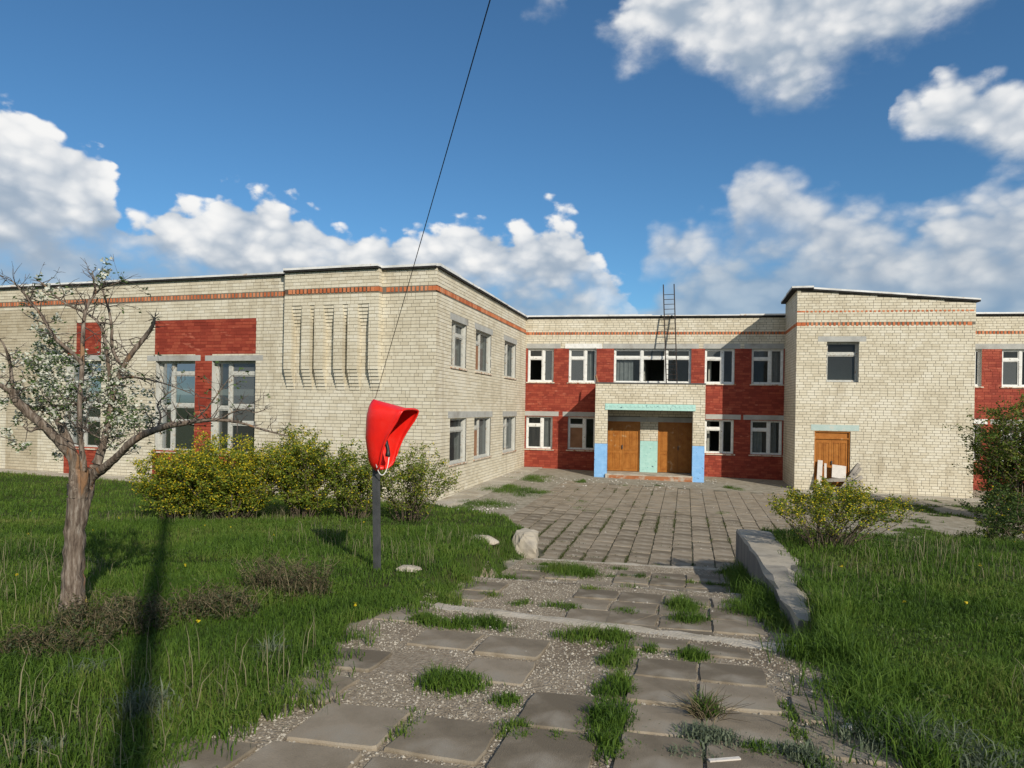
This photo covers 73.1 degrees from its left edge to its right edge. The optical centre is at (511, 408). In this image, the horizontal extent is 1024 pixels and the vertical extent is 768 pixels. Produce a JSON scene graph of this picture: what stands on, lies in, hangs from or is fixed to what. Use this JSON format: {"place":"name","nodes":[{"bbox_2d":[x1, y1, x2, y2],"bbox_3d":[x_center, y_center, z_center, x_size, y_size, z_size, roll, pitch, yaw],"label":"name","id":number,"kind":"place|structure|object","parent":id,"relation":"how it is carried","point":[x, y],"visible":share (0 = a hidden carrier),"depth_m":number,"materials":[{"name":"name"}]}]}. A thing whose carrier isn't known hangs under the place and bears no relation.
{"place":"outdoors","nodes":[
{"label":"outdoors","id":0,"kind":"place"},
{"bbox_2d":[0,470,1016,539],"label":"grass","id":1,"kind":"structure","parent":0,"point":[99,506],"depth_m":16.11,"materials":[{"name":"green plant"}]},
{"bbox_2d":[0,570,1023,767],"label":"grass","id":2,"kind":"structure","parent":0,"point":[999,668],"depth_m":4.75,"materials":[{"name":"green plant"}]},
{"bbox_2d":[0,515,1023,612],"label":"grass","id":3,"kind":"structure","parent":0,"point":[113,549],"depth_m":9.38,"materials":[{"name":"green plant"}]},
{"bbox_2d":[0,418,1023,767],"bbox_3d":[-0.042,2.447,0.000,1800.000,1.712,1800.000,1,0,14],"label":"ground","id":4,"kind":"structure","parent":0,"point":[954,524],"depth_m":10.82,"materials":[{"name":"green plant"}]},
{"bbox_2d":[0,613,122,664],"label":"dry weed","id":5,"kind":"object","parent":4,"relation":"on","point":[70,641],"visible":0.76,"depth_m":4.97,"materials":[{"name":"brown plant"}]},
{"bbox_2d":[33,588,178,639],"bbox_3d":[-3.298,1.719,5.772,1.079,0.427,0.955,1,0,-7],"label":"dry weed","id":6,"kind":"object","parent":4,"relation":"on","point":[77,613],"visible":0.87,"depth_m":5.68,"materials":[{"name":"brown plant"}]},
{"bbox_2d":[0,256,290,612],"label":"apple tree","id":7,"kind":"object","parent":4,"relation":"on","point":[83,478],"visible":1,"depth_m":6.09,"materials":[{"name":"grey plant"}]},
{"bbox_2d":[125,443,224,518],"bbox_3d":[-7.010,1.544,14.266,2.012,1.635,1.951,1,0,-11],"label":"flowering shrub","id":8,"kind":"object","parent":4,"relation":"on","point":[171,501],"visible":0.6,"depth_m":14.01,"materials":[{"name":"green plant"}]},
{"bbox_2d":[152,576,273,623],"bbox_3d":[-2.613,1.730,6.154,1.035,0.375,0.773,1,0,14],"label":"dry weed","id":9,"kind":"object","parent":4,"relation":"on","point":[212,596],"visible":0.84,"depth_m":6.09,"materials":[{"name":"brown plant"}]},
{"bbox_2d":[151,426,301,519],"bbox_3d":[-5.641,1.358,14.192,2.664,2.000,2.538,1,0,14],"label":"flowering shrub","id":10,"kind":"object","parent":4,"relation":"on","point":[217,477],"visible":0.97,"depth_m":13.75,"materials":[{"name":"green plant"}]},
{"bbox_2d":[231,550,339,600],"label":"dry weed","id":11,"kind":"object","parent":4,"relation":"on","point":[267,578],"visible":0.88,"depth_m":6.94,"materials":[{"name":"brown plant"}]},
{"bbox_2d":[257,423,350,517],"bbox_3d":[-4.465,1.349,14.473,2.001,2.083,1.991,1,0,14],"label":"flowering shrub","id":12,"kind":"object","parent":4,"relation":"on","point":[299,492],"visible":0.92,"depth_m":14.27,"materials":[{"name":"green plant"}]},
{"bbox_2d":[96,536,527,767],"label":"rank grass","id":13,"kind":"structure","parent":4,"relation":"on","point":[226,725],"depth_m":4.04,"materials":[{"name":"green plant"}]},
{"bbox_2d":[308,435,403,518],"bbox_3d":[-3.295,1.493,14.448,1.990,1.832,1.837,1,0,35],"label":"flowering shrub","id":14,"kind":"object","parent":4,"relation":"on","point":[351,492],"visible":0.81,"depth_m":14.32,"materials":[{"name":"green plant"}]},
{"bbox_2d":[365,399,418,570],"bbox_3d":[-1.522,1.012,8.483,0.600,2.237,0.507,1,0,14],"label":"payphone","id":15,"kind":"object","parent":4,"relation":"on","point":[388,426],"visible":1,"depth_m":8.48,"materials":[{"name":"red plastic"}]},
{"bbox_2d":[396,565,421,573],"bbox_3d":[-1.272,1.982,8.500,0.326,0.098,0.220,1,0,14],"label":"concrete fragment","id":16,"kind":"object","parent":4,"relation":"on","point":[409,567],"visible":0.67,"depth_m":8.44,"materials":[{"name":"grey concrete"}]},
{"bbox_2d":[358,440,463,521],"bbox_3d":[-2.139,1.558,14.486,2.128,1.802,2.309,1,0,-25],"label":"flowering shrub","id":17,"kind":"object","parent":4,"relation":"on","point":[416,481],"visible":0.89,"depth_m":14.34,"materials":[{"name":"green plant"}]},
{"bbox_2d":[472,535,498,545],"bbox_3d":[-0.466,2.272,11.874,0.555,0.184,0.363,1,0,14],"label":"concrete fragment","id":18,"kind":"object","parent":4,"relation":"on","point":[493,541],"visible":0.36,"depth_m":11.76,"materials":[{"name":"grey concrete"}]},
{"bbox_2d":[17,513,981,622],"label":"dandelions","id":19,"kind":"object","parent":4,"relation":"on","point":[197,620],"visible":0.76,"depth_m":6.44,"materials":[{"name":"yellow plant"}]},
{"bbox_2d":[0,263,1023,506],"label":"school building","id":20,"kind":"structure","parent":4,"relation":"on","point":[880,387],"depth_m":24.89,"materials":[{"name":"brick"}]},
{"bbox_2d":[70,361,100,449],"bbox_3d":[-14.522,-0.097,23.551,1.692,2.988,0.315,1,0,17],"label":"window","id":21,"kind":"structure","parent":20,"relation":"in","point":[95,419],"depth_m":23.67,"materials":[{"name":"paint"}]},
{"bbox_2d":[154,361,194,452],"bbox_3d":[-10.850,-0.035,22.398,1.706,2.988,0.315,1,0,17],"label":"window","id":22,"kind":"structure","parent":20,"relation":"in","point":[175,373],"depth_m":22.55,"materials":[{"name":"paint"}]},
{"bbox_2d":[215,361,255,454],"bbox_3d":[-8.696,0.002,21.722,1.765,2.988,0.315,1,0,17],"label":"window","id":23,"kind":"structure","parent":20,"relation":"in","point":[231,363],"depth_m":21.88,"materials":[{"name":"paint"}]},
{"bbox_2d":[448,418,467,466],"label":"window","id":24,"kind":"structure","parent":20,"relation":"in","point":[460,428],"depth_m":22.15,"materials":[{"name":"paint"}]},
{"bbox_2d":[450,321,467,370],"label":"window","id":25,"kind":"structure","parent":20,"relation":"in","point":[454,335],"depth_m":21.60,"materials":[{"name":"paint"}]},
{"bbox_2d":[473,417,491,460],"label":"window","id":26,"kind":"structure","parent":20,"relation":"in","point":[476,427],"depth_m":24.06,"materials":[{"name":"paint"}]},
{"bbox_2d":[475,331,491,375],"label":"window","id":27,"kind":"structure","parent":20,"relation":"in","point":[477,366],"depth_m":24.02,"materials":[{"name":"paint"}]},
{"bbox_2d":[502,416,516,453],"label":"window","id":28,"kind":"structure","parent":20,"relation":"in","point":[505,418],"depth_m":27.79,"materials":[{"name":"paint"}]},
{"bbox_2d":[504,342,516,379],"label":"window","id":29,"kind":"structure","parent":20,"relation":"in","point":[507,344],"depth_m":27.75,"materials":[{"name":"paint"}]},
{"bbox_2d":[524,416,553,449],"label":"window","id":30,"kind":"structure","parent":20,"relation":"in","point":[544,420],"depth_m":30.56,"materials":[{"name":"white paint"}]},
{"bbox_2d":[526,349,554,382],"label":"window","id":31,"kind":"structure","parent":20,"relation":"in","point":[543,357],"depth_m":30.50,"materials":[{"name":"white paint"}]},
{"bbox_2d":[566,417,594,451],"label":"window","id":32,"kind":"structure","parent":20,"relation":"in","point":[576,432],"depth_m":30.22,"materials":[{"name":"white paint"}]},
{"bbox_2d":[567,349,596,383],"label":"window","id":33,"kind":"structure","parent":20,"relation":"in","point":[588,353],"depth_m":30.23,"materials":[{"name":"white paint"}]},
{"bbox_2d":[607,421,639,471],"bbox_3d":[4.570,1.580,28.624,1.435,2.063,0.105,1,0,10],"label":"door","id":34,"kind":"structure","parent":20,"relation":"in","point":[625,456],"depth_m":28.62,"materials":[{"name":"paint"}]},
{"bbox_2d":[614,349,690,382],"bbox_3d":[6.030,-1.803,29.758,3.233,1.474,0.218,1,0,10],"label":"window","id":35,"kind":"structure","parent":20,"relation":"in","point":[623,365],"depth_m":29.76,"materials":[{"name":"white paint"}]},
{"bbox_2d":[663,284,677,382],"bbox_3d":[6.618,-3.131,28.943,0.497,4.321,1.214,1,0,3],"label":"ladder","id":36,"kind":"object","parent":20,"relation":"on","point":[666,374],"visible":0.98,"depth_m":28.90,"materials":[{"name":"black metal"}]},
{"bbox_2d":[657,422,691,472],"bbox_3d":[6.778,1.617,28.227,1.632,2.063,0.105,1,0,10],"label":"door","id":37,"kind":"structure","parent":20,"relation":"in","point":[675,438],"depth_m":28.25,"materials":[{"name":"paint"}]},
{"bbox_2d":[704,419,734,454],"bbox_3d":[8.714,1.222,29.125,1.308,1.500,0.225,1,0,10],"label":"window","id":38,"kind":"structure","parent":20,"relation":"in","point":[720,428],"depth_m":29.14,"materials":[{"name":"white paint"}]},
{"bbox_2d":[705,349,735,384],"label":"window","id":39,"kind":"structure","parent":20,"relation":"in","point":[721,358],"depth_m":29.15,"materials":[{"name":"white paint"}]},
{"bbox_2d":[749,420,782,456],"bbox_3d":[10.585,1.254,28.860,1.373,1.500,0.366,1,0,10],"label":"window","id":40,"kind":"structure","parent":20,"relation":"in","point":[756,433],"depth_m":28.92,"materials":[{"name":"white paint"}]},
{"bbox_2d":[750,349,783,385],"bbox_3d":[10.639,-1.700,28.859,1.389,1.524,0.366,1,0,10],"label":"window","id":41,"kind":"structure","parent":20,"relation":"in","point":[772,353],"depth_m":28.84,"materials":[{"name":"white paint"}]},
{"bbox_2d":[817,460,822,484],"bbox_3d":[11.249,2.461,25.292,0.169,1.108,0.377,1,0,31],"label":"plank","id":42,"kind":"object","parent":20,"relation":"on","point":[819,466],"visible":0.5,"depth_m":25.32,"materials":[{"name":"grey wood"}]},
{"bbox_2d":[824,463,826,477],"bbox_3d":[11.448,2.520,25.256,0.084,0.994,0.320,1,0,22],"label":"plank","id":43,"kind":"object","parent":20,"relation":"on","point":[825,470],"visible":0.64,"depth_m":25.30,"materials":[{"name":"grey wood"}]},
{"bbox_2d":[814,431,849,485],"bbox_3d":[11.762,1.861,25.448,1.244,2.029,0.105,1,0,10],"label":"door","id":44,"kind":"structure","parent":20,"relation":"in","point":[829,447],"depth_m":25.45,"materials":[{"name":"paint"}]},
{"bbox_2d":[826,342,857,381],"bbox_3d":[12.149,-1.692,25.520,1.097,1.464,0.078,1,0,10],"label":"window","id":45,"kind":"structure","parent":20,"relation":"in","point":[829,354],"depth_m":25.48,"materials":[{"name":"paint"}]},
{"bbox_2d":[839,463,859,490],"bbox_3d":[12.246,2.530,25.087,0.901,1.086,0.072,1,0,-13],"label":"plank","id":46,"kind":"object","parent":20,"relation":"on","point":[854,470],"visible":0.71,"depth_m":25.10,"materials":[{"name":"grey wood"}]},
{"bbox_2d":[827,478,845,481],"bbox_3d":[11.743,2.611,25.086,0.703,0.163,0.100,1,0,10],"label":"plank","id":47,"kind":"object","parent":46,"relation":"on","point":[836,479],"visible":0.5,"depth_m":25.03,"materials":[{"name":"grey wood"}]},
{"bbox_2d":[832,464,845,477],"bbox_3d":[11.902,2.320,25.165,0.529,0.516,0.174,1,0,10],"label":"panel","id":48,"kind":"object","parent":47,"relation":"on","point":[838,471],"visible":1,"depth_m":25.15,"materials":[{"name":"grey wood"}]},
{"bbox_2d":[846,467,861,484],"bbox_3d":[12.312,2.606,25.049,0.869,0.933,0.064,1,0,-18],"label":"plank","id":49,"kind":"object","parent":20,"relation":"on","point":[856,474],"visible":0.57,"depth_m":25.09,"materials":[{"name":"grey wood"}]},
{"bbox_2d":[975,349,983,387],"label":"window","id":50,"kind":"structure","parent":20,"relation":"in","point":[978,351],"depth_m":27.43,"materials":[{"name":"white paint"}]},
{"bbox_2d":[1000,349,1023,387],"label":"window","id":51,"kind":"structure","parent":20,"relation":"in","point":[1019,351],"depth_m":27.18,"materials":[{"name":"white paint"}]},
{"bbox_2d":[0,630,1023,767],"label":"wormwood","id":52,"kind":"object","parent":4,"relation":"on","point":[705,733],"visible":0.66,"depth_m":3.62,"materials":[{"name":"green plant"}]},
{"bbox_2d":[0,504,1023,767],"bbox_3d":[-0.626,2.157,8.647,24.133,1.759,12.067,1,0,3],"label":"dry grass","id":53,"kind":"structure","parent":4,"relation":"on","point":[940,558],"depth_m":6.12,"materials":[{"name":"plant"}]},
{"bbox_2d":[0,507,1023,767],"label":"lawn weeds","id":54,"kind":"object","parent":4,"relation":"on","point":[514,557],"visible":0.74,"depth_m":6.67,"materials":[{"name":"green plant"}]},
{"bbox_2d":[512,528,538,558],"bbox_3d":[0.234,2.531,12.566,0.494,0.618,0.588,1,0,6],"label":"concrete block","id":55,"kind":"object","parent":4,"relation":"on","point":[525,540],"depth_m":12.35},
{"bbox_2d":[433,558,797,651],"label":"steps","id":56,"kind":"structure","parent":4,"relation":"on","point":[677,634],"depth_m":6.15,"materials":[{"name":"concrete"}]},
{"bbox_2d":[735,529,810,632],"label":"retaining wall","id":57,"kind":"structure","parent":4,"relation":"on","point":[758,555],"depth_m":8.85,"materials":[{"name":"grey concrete"}]},
{"bbox_2d":[766,475,925,548],"bbox_3d":[4.786,1.537,10.063,2.183,1.166,1.973,1,0,14],"label":"flowering shrub","id":58,"kind":"object","parent":4,"relation":"on","point":[847,493],"visible":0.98,"depth_m":9.89,"materials":[{"name":"green plant"}]},
{"bbox_2d":[954,517,1006,541],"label":"shrub","id":59,"kind":"object","parent":4,"relation":"on","point":[973,532],"visible":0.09,"depth_m":12.33,"materials":[{"name":"green plant"}]},
{"bbox_2d":[941,390,1023,522],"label":"tall shrub","id":60,"kind":"object","parent":4,"relation":"on","point":[1003,458],"visible":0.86,"depth_m":19.36,"materials":[{"name":"green plant"}]},
{"bbox_2d":[954,478,1023,542],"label":"shrub","id":61,"kind":"object","parent":4,"relation":"on","point":[994,518],"visible":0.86,"depth_m":11.53,"materials":[{"name":"green plant"}]},
{"bbox_3d":[2.269,-3.678,-5.000,0.269,11.365,0.208,1,0,14],"label":"utility pole","id":62,"kind":"object","parent":4,"relation":"on","visible":0},
{"bbox_2d":[375,0,490,397],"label":"overhead wire","id":63,"kind":"object","parent":62,"relation":"attached to","point":[441,169],"visible":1,"depth_m":4.24,"materials":[{"name":"black metal"}]},
{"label":"plank","id":64,"kind":"object","parent":4,"relation":"on","visible":0},
{"bbox_2d":[844,475,862,486],"bbox_3d":[12.325,2.703,24.981,0.923,0.550,0.062,1,0,-20],"label":"plank","id":65,"kind":"object","parent":64,"relation":"on","point":[860,477],"visible":0.43,"depth_m":25.05,"materials":[{"name":"grey wood"}]},
{"bbox_2d":[0,0,1023,361],"label":"sky","id":66,"kind":"structure","parent":0,"point":[601,155],"materials":[{"name":"blue"}]},
{"bbox_2d":[137,558,914,767],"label":"path","id":67,"kind":"structure","parent":0,"point":[463,740],"depth_m":4.27,"materials":[{"name":"concrete"}]},
{"bbox_2d":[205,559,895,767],"bbox_3d":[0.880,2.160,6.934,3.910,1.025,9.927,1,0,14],"label":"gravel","id":68,"kind":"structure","parent":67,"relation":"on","point":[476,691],"depth_m":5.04,"materials":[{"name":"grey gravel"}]},
{"bbox_2d":[664,684,753,722],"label":"grass tuft","id":69,"kind":"object","parent":67,"relation":"on","point":[702,715],"visible":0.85,"depth_m":3.98,"materials":[{"name":"green plant"}]},
{"bbox_2d":[708,756,740,761],"bbox_3d":[1.051,1.740,3.416,0.163,0.016,0.022,1,0,-10],"label":"wood stick","id":70,"kind":"object","parent":67,"relation":"on","point":[724,759],"visible":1,"depth_m":3.41,"materials":[{"name":"white wood"}]},
{"bbox_2d":[715,558,792,633],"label":"rank grass","id":71,"kind":"structure","parent":67,"relation":"on","point":[739,578],"depth_m":7.91,"materials":[{"name":"green plant"}]},
{"bbox_2d":[841,723,854,731],"bbox_3d":[1.863,1.773,3.819,0.083,0.060,0.061,1,0,14],"label":"stone","id":72,"kind":"object","parent":67,"relation":"on","point":[849,726],"visible":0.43,"depth_m":3.81,"materials":[{"name":"grey stone"}]},
{"bbox_2d":[759,578,974,767],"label":"rank grass","id":73,"kind":"structure","parent":67,"relation":"on","point":[857,703],"depth_m":4.26,"materials":[{"name":"green plant"}]},
{"bbox_2d":[509,481,927,567],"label":"plaza","id":74,"kind":"structure","parent":0,"point":[540,514],"depth_m":17.60,"materials":[{"name":"concrete"}]},
{"bbox_2d":[340,476,785,763],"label":"pebbles","id":75,"kind":"object","parent":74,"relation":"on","point":[352,762],"visible":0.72,"depth_m":13.86,"materials":[{"name":"grey stone"}]},
{"bbox_2d":[433,472,715,511],"bbox_3d":[2.631,2.691,22.579,9.028,0.300,12.760,1,0,14],"label":"rubble","id":76,"kind":"object","parent":74,"relation":"on","point":[566,482],"visible":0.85,"depth_m":25.06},
{"bbox_2d":[381,473,858,767],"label":"grass tufts","id":77,"kind":"object","parent":74,"relation":"on","point":[606,717],"visible":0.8,"depth_m":5.10,"materials":[{"name":"green plant"}]},
{"bbox_2d":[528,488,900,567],"bbox_3d":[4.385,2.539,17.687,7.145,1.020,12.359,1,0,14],"label":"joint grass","id":78,"kind":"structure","parent":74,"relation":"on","point":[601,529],"depth_m":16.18,"materials":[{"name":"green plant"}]}
]}

